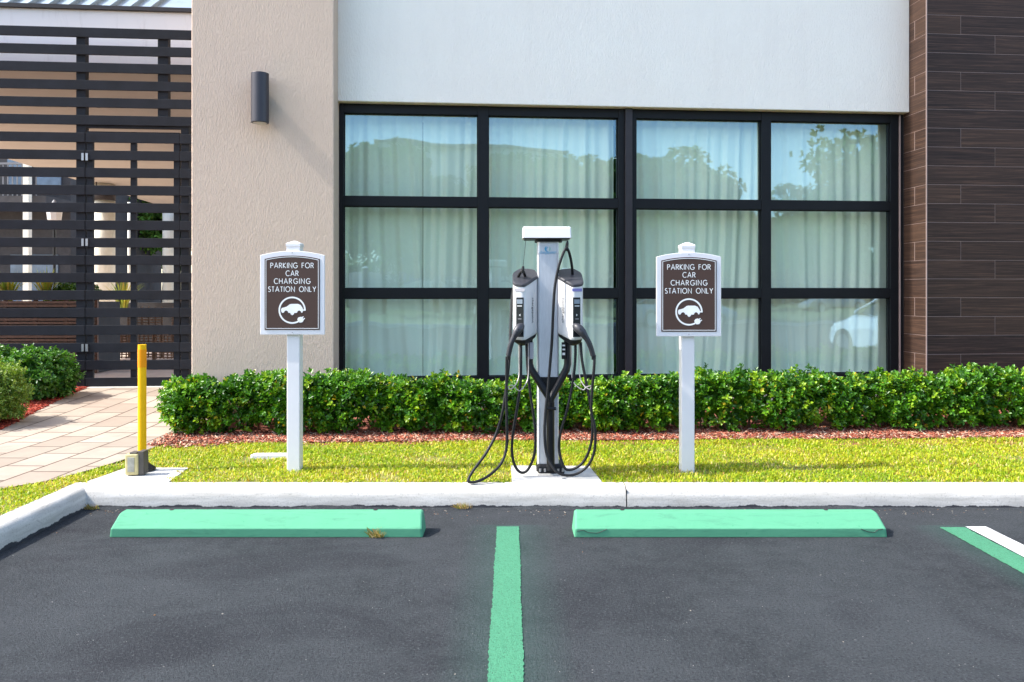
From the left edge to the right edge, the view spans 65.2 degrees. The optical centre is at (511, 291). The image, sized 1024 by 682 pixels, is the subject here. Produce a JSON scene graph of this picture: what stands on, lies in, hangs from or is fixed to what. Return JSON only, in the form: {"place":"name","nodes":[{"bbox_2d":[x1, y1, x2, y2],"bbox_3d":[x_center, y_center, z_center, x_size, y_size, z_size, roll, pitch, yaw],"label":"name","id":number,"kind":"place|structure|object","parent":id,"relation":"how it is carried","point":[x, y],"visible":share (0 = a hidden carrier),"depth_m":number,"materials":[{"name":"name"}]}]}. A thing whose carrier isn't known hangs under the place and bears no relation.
{"place":"outdoors","nodes":[
{"label":"outdoors","id":0,"kind":"place"},
{"bbox_2d":[0,485,68,514],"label":"lawn base","id":1,"kind":"object","parent":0,"point":[6,500],"visible":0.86,"depth_m":5.09,"materials":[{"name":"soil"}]},
{"bbox_2d":[0,387,207,487],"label":"path","id":2,"kind":"structure","parent":0,"point":[85,430],"depth_m":7.27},
{"bbox_2d":[87,386,162,387],"bbox_3d":[-4.720,1.214,9.998,1.398,0.072,0.240,0,0,-5],"label":"threshold","id":3,"kind":"object","parent":2,"relation":"on","point":[122,386],"visible":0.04,"depth_m":9.95,"materials":[{"name":"concrete"}]},
{"bbox_2d":[161,251,191,289],"label":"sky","id":4,"kind":"structure","parent":0,"point":[191,251],"materials":[{"name":"white"}]},
{"bbox_2d":[94,352,615,377],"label":"patio","id":5,"kind":"structure","parent":0,"point":[149,373],"depth_m":11.78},
{"bbox_2d":[46,200,61,287],"bbox_3d":[-11.440,-0.555,20.000,0.388,3.490,0.388,0,0,22],"label":"garden lantern","id":6,"kind":"object","parent":5,"relation":"on","point":[54,215],"visible":0.18,"depth_m":19.95,"materials":[{"name":"metal"}]},
{"bbox_2d":[0,300,119,372],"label":"planter","id":7,"kind":"object","parent":5,"relation":"on","point":[55,321],"visible":0.39,"depth_m":11.60,"materials":[{"name":"brown wood"}]},
{"bbox_2d":[0,282,24,300],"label":"spiky plant","id":8,"kind":"object","parent":7,"relation":"in","point":[8,286],"visible":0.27,"depth_m":11.94,"materials":[{"name":"green plant"}]},
{"bbox_2d":[31,269,60,300],"bbox_3d":[-6.986,-0.097,11.980,0.591,0.593,0.668,0,0,0],"label":"spiky plant","id":9,"kind":"object","parent":7,"relation":"in","point":[46,285],"visible":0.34,"depth_m":11.89,"materials":[{"name":"green plant"}]},
{"bbox_2d":[49,282,69,300],"bbox_3d":[-6.766,0.033,12.093,0.472,0.476,0.493,0,0,41],"label":"bush","id":10,"kind":"object","parent":7,"relation":"in","point":[59,287],"visible":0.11,"depth_m":12.00,"materials":[{"name":"green plant"}]},
{"bbox_2d":[62,282,100,300],"bbox_3d":[-6.477,0.014,11.975,0.656,0.507,0.548,0,0,0],"label":"bush","id":11,"kind":"object","parent":7,"relation":"in","point":[72,286],"visible":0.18,"depth_m":11.91,"materials":[{"name":"green plant"}]},
{"bbox_2d":[0,159,160,302],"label":"apartment wing","id":12,"kind":"structure","parent":5,"relation":"on","point":[49,233],"depth_m":27.00,"materials":[{"name":"grey paint"}]},
{"bbox_2d":[7,159,20,184],"bbox_3d":[-16.600,-4.450,26.974,0.800,2.200,0.049,0,0,0],"label":"window","id":13,"kind":"structure","parent":12,"relation":"in","point":[10,178],"depth_m":26.95,"materials":[{"name":"blue glass"}]},
{"bbox_2d":[10,265,58,300],"bbox_3d":[-16.100,-0.100,26.974,1.600,2.300,0.049,0,0,0],"label":"window","id":14,"kind":"structure","parent":12,"relation":"in","point":[13,268],"depth_m":26.95,"materials":[{"name":"glass"}]},
{"bbox_2d":[37,177,61,184],"bbox_3d":[-15.600,-4.450,26.974,0.800,2.200,0.049,0,0,0],"label":"window","id":15,"kind":"structure","parent":12,"relation":"in","point":[40,180],"depth_m":26.95,"materials":[{"name":"blue glass"}]},
{"bbox_2d":[0,0,191,302],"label":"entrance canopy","id":16,"kind":"object","parent":5,"relation":"on","point":[155,14],"visible":0.36,"depth_m":10.86,"materials":[{"name":"paint"}]},
{"bbox_2d":[107,282,142,307],"bbox_3d":[-8.323,0.059,17.388,0.946,0.982,1.147,0,0,0],"label":"spiky plant","id":17,"kind":"object","parent":5,"relation":"on","point":[124,303],"visible":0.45,"depth_m":17.23,"materials":[{"name":"green plant"}]},
{"bbox_2d":[120,307,162,359],"bbox_3d":[-6.551,0.728,14.105,0.620,0.920,0.590,0,0,-9],"label":"wicker chair","id":18,"kind":"object","parent":5,"relation":"on","point":[139,336],"visible":0.27,"depth_m":14.32,"materials":[{"name":"brown wicker"}]},
{"bbox_2d":[120,303,191,342],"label":"wall","id":19,"kind":"structure","parent":5,"relation":"on","point":[166,321],"depth_m":18.20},
{"bbox_2d":[129,197,191,302],"bbox_3d":[-14.411,-1.969,32.968,3.913,6.337,3.648,0,0,-31],"label":"garden tree","id":20,"kind":"object","parent":5,"relation":"on","point":[151,217],"visible":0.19,"depth_m":31.98,"materials":[{"name":"green plant"}]},
{"bbox_2d":[152,307,191,359],"bbox_3d":[-5.849,0.728,14.005,0.620,0.920,0.590,0,0,11],"label":"wicker chair","id":21,"kind":"object","parent":5,"relation":"on","point":[154,354],"visible":0.27,"depth_m":13.75,"materials":[{"name":"brown wicker"}]},
{"bbox_2d":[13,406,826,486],"bbox_3d":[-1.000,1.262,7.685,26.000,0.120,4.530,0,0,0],"label":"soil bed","id":22,"kind":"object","parent":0,"point":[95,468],"visible":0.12,"depth_m":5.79,"materials":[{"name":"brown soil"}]},
{"bbox_2d":[0,25,191,386],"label":"slat fence","id":23,"kind":"object","parent":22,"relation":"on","point":[82,85],"visible":0.66,"depth_m":9.91,"materials":[{"name":"paint"}]},
{"bbox_2d":[81,131,180,386],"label":"slat gate","id":24,"kind":"structure","parent":23,"relation":"attached to","point":[133,242],"depth_m":9.97,"materials":[{"name":"metal"}]},
{"bbox_2d":[0,510,1023,681],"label":"parking lot","id":25,"kind":"structure","parent":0,"point":[919,596],"depth_m":3.70,"materials":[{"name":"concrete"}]},
{"bbox_2d":[0,482,86,552],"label":"kerb","id":26,"kind":"structure","parent":25,"relation":"on","point":[25,522],"depth_m":4.88,"materials":[{"name":"concrete"}]},
{"bbox_2d":[110,509,425,536],"bbox_3d":[-1.452,1.388,4.814,1.849,0.124,0.185,0,0,0],"label":"wheel stop","id":27,"kind":"object","parent":25,"relation":"on","point":[257,522],"visible":1,"depth_m":4.76,"materials":[{"name":"green paint"}]},
{"bbox_2d":[83,482,625,507],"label":"kerb","id":28,"kind":"structure","parent":25,"relation":"on","point":[364,494],"depth_m":5.36,"materials":[{"name":"concrete"}]},
{"bbox_2d":[364,528,384,537],"bbox_3d":[-0.802,1.418,4.708,0.131,0.063,0.064,0,0,10],"label":"weed","id":29,"kind":"object","parent":25,"relation":"on","point":[375,534],"visible":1,"depth_m":4.71,"materials":[{"name":"yellow plant"}]},
{"bbox_2d":[487,526,523,681],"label":"green line","id":30,"kind":"object","parent":25,"relation":"on","point":[506,656],"visible":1,"depth_m":3.60,"materials":[{"name":"paint"}]},
{"bbox_2d":[56,509,1020,674],"bbox_3d":[1.608,1.447,3.994,8.787,0.003,2.683,0,0,0],"label":"grit","id":31,"kind":"object","parent":25,"relation":"on","point":[542,515],"visible":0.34,"depth_m":5.22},
{"bbox_2d":[86,505,1023,510],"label":"asphalt lip","id":32,"kind":"object","parent":25,"relation":"on","point":[559,508],"visible":0.8,"depth_m":5.33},
{"bbox_2d":[84,504,98,509],"bbox_3d":[-2.807,1.428,5.308,0.145,0.043,0.058,0,0,0],"label":"weed","id":33,"kind":"object","parent":32,"relation":"on","point":[88,507],"visible":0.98,"depth_m":5.32,"materials":[{"name":"green plant"}]},
{"bbox_2d":[451,503,470,508],"bbox_3d":[-0.337,1.425,5.336,0.146,0.048,0.062,0,0,0],"label":"weed","id":34,"kind":"object","parent":32,"relation":"on","point":[462,506],"visible":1,"depth_m":5.33,"materials":[{"name":"yellow plant"}]},
{"bbox_2d":[572,509,886,536],"bbox_3d":[1.292,1.388,4.813,1.849,0.124,0.188,0,0,0],"label":"wheel stop","id":35,"kind":"object","parent":25,"relation":"on","point":[727,523],"visible":1,"depth_m":4.75,"materials":[{"name":"green paint"}]},
{"bbox_2d":[624,482,1023,507],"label":"kerb","id":36,"kind":"structure","parent":25,"relation":"on","point":[861,494],"depth_m":5.36,"materials":[{"name":"concrete"}]},
{"bbox_2d":[940,527,1023,572],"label":"green line","id":37,"kind":"object","parent":25,"relation":"on","point":[1002,554],"visible":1,"depth_m":4.52,"materials":[{"name":"paint"}]},
{"bbox_2d":[965,526,1023,556],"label":"white line","id":38,"kind":"object","parent":25,"relation":"on","point":[1006,542],"visible":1,"depth_m":4.68,"materials":[{"name":"paint"}]},
{"bbox_2d":[0,435,1023,514],"bbox_3d":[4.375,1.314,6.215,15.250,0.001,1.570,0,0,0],"label":"lawn base","id":39,"kind":"object","parent":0,"point":[491,470],"visible":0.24,"depth_m":6.05,"materials":[{"name":"green plant"}]},
{"bbox_2d":[87,468,187,482],"bbox_3d":[-2.645,1.327,5.726,0.568,0.045,0.448,0,0,0],"label":"concrete pad","id":40,"kind":"object","parent":39,"relation":"on","point":[159,474],"visible":0.38,"depth_m":5.65,"materials":[{"name":"grey concrete"}]},
{"bbox_2d":[125,449,147,474],"bbox_3d":[-2.677,1.215,5.703,0.130,0.166,0.094,0,0,0],"label":"outlet box","id":41,"kind":"object","parent":40,"relation":"on","point":[136,462],"visible":1,"depth_m":5.67,"materials":[{"name":"plastic"}]},
{"bbox_2d":[138,344,155,471],"bbox_3d":[-2.700,0.843,5.840,0.190,0.915,0.170,0,0,0],"label":"marker post","id":42,"kind":"object","parent":40,"relation":"on","point":[142,357],"visible":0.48,"depth_m":5.82,"materials":[{"name":"yellow metal"}]},
{"bbox_2d":[251,453,286,458],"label":"cover slab","id":43,"kind":"structure","parent":39,"relation":"on","point":[264,455],"depth_m":6.29,"materials":[{"name":"grey concrete"}]},
{"bbox_2d":[260,241,324,470],"bbox_3d":[-1.593,0.489,5.858,0.467,1.723,0.130,0,0,0],"label":"parking sign","id":44,"kind":"object","parent":39,"relation":"on","point":[292,292],"visible":0.98,"depth_m":5.79,"materials":[{"name":"white plastic"}]},
{"bbox_2d":[511,465,601,481],"bbox_3d":[0.305,1.327,5.761,0.629,0.045,0.518,0,0,0],"label":"concrete pad","id":45,"kind":"object","parent":39,"relation":"on","point":[588,474],"visible":0.59,"depth_m":5.65,"materials":[{"name":"grey concrete"}]},
{"bbox_2d":[467,227,596,483],"bbox_3d":[0.116,0.419,5.703,0.908,1.768,0.458,0,0,-7],"label":"charging station","id":46,"kind":"object","parent":45,"relation":"on","point":[546,303],"visible":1,"depth_m":5.68,"materials":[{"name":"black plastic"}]},
{"bbox_2d":[656,242,720,472],"bbox_3d":[1.277,0.501,5.838,0.467,1.723,0.130,0,0,0],"label":"parking sign","id":47,"kind":"object","parent":39,"relation":"on","point":[688,293],"visible":0.99,"depth_m":5.78,"materials":[{"name":"white plastic"}]},
{"bbox_2d":[194,408,1021,444],"bbox_3d":[4.490,1.277,7.730,15.020,0.066,1.740,0,0,0],"label":"mulch base","id":48,"kind":"object","parent":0,"point":[368,426],"visible":0.12,"depth_m":7.68,"materials":[{"name":"brown wood"}]},
{"bbox_2d":[146,423,1023,447],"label":"mulch","id":49,"kind":"object","parent":48,"relation":"on","point":[889,431],"visible":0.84,"depth_m":7.20,"materials":[{"name":"brown wood"}]},
{"bbox_2d":[154,362,1023,435],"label":"hedge","id":50,"kind":"object","parent":48,"relation":"on","point":[968,393],"visible":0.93,"depth_m":7.33,"materials":[{"name":"green plant"}]},
{"label":"ground","id":51,"kind":"structure","parent":0,"visible":0},
{"bbox_2d":[192,0,1023,419],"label":"building","id":52,"kind":"structure","parent":51,"relation":"on","point":[934,88],"depth_m":8.65,"materials":[{"name":"beige paint"}]},
{"bbox_2d":[251,71,268,124],"bbox_3d":[-2.498,-1.917,7.949,0.172,0.496,0.208,0,0,0],"label":"wall lamp","id":53,"kind":"object","parent":52,"relation":"attached to","point":[259,97],"visible":1,"depth_m":7.86,"materials":[{"name":"metal"}]},
{"bbox_2d":[345,115,422,375],"bbox_3d":[-1.449,-0.410,8.785,0.931,3.140,0.081,0,0,-4],"label":"curtain","id":54,"kind":"object","parent":52,"relation":"hanging from","point":[383,157],"visible":0.68,"depth_m":8.79,"materials":[{"name":"white fabric"}]},
{"bbox_2d":[339,103,624,382],"bbox_3d":[-0.310,-0.503,8.677,3.089,2.997,0.100,0,0,-5],"label":"window","id":55,"kind":"structure","parent":52,"relation":"in","point":[482,202],"depth_m":8.63,"materials":[{"name":"metal"}]},
{"bbox_2d":[423,116,613,375],"bbox_3d":[0.083,-0.410,8.914,2.131,3.140,0.081,0,0,-5],"label":"curtain","id":56,"kind":"object","parent":52,"relation":"hanging from","point":[549,158],"visible":0.64,"depth_m":8.90,"materials":[{"name":"white fabric"}]},
{"bbox_2d":[637,120,757,373],"bbox_3d":[2.100,-0.410,9.090,1.598,3.140,0.078,0,0,-5],"label":"curtain","id":57,"kind":"object","parent":52,"relation":"hanging from","point":[696,160],"visible":0.61,"depth_m":9.10,"materials":[{"name":"white fabric"}]},
{"bbox_2d":[632,109,901,378],"bbox_3d":[2.857,-0.503,8.951,3.105,2.997,0.100,0,0,-5],"label":"window","id":58,"kind":"structure","parent":52,"relation":"in","point":[764,205],"depth_m":8.92,"materials":[{"name":"metal"}]},
{"bbox_2d":[771,123,885,371],"bbox_3d":[3.673,-0.410,9.225,1.522,3.140,0.082,0,0,-5],"label":"curtain","id":59,"kind":"object","parent":52,"relation":"hanging from","point":[829,162],"visible":0.75,"depth_m":9.22,"materials":[{"name":"white fabric"}]},
{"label":"mulch base","id":60,"kind":"structure","parent":0,"visible":0},
{"bbox_2d":[0,344,16,368],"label":"shrub","id":61,"kind":"object","parent":60,"relation":"on","point":[4,351],"visible":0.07,"depth_m":9.09,"materials":[{"name":"green plant"}]},
{"bbox_2d":[1,343,85,399],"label":"shrub","id":62,"kind":"object","parent":60,"relation":"on","point":[49,372],"visible":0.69,"depth_m":8.89,"materials":[{"name":"green plant"}]},
{"bbox_2d":[0,386,88,429],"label":"mulch","id":63,"kind":"object","parent":60,"relation":"on","point":[35,405],"visible":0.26,"depth_m":8.58,"materials":[{"name":"red wood"}]},
{"bbox_2d":[0,356,34,419],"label":"shrub","id":64,"kind":"object","parent":63,"relation":"on","point":[12,399],"visible":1,"depth_m":7.73,"materials":[{"name":"green plant"}]}
]}

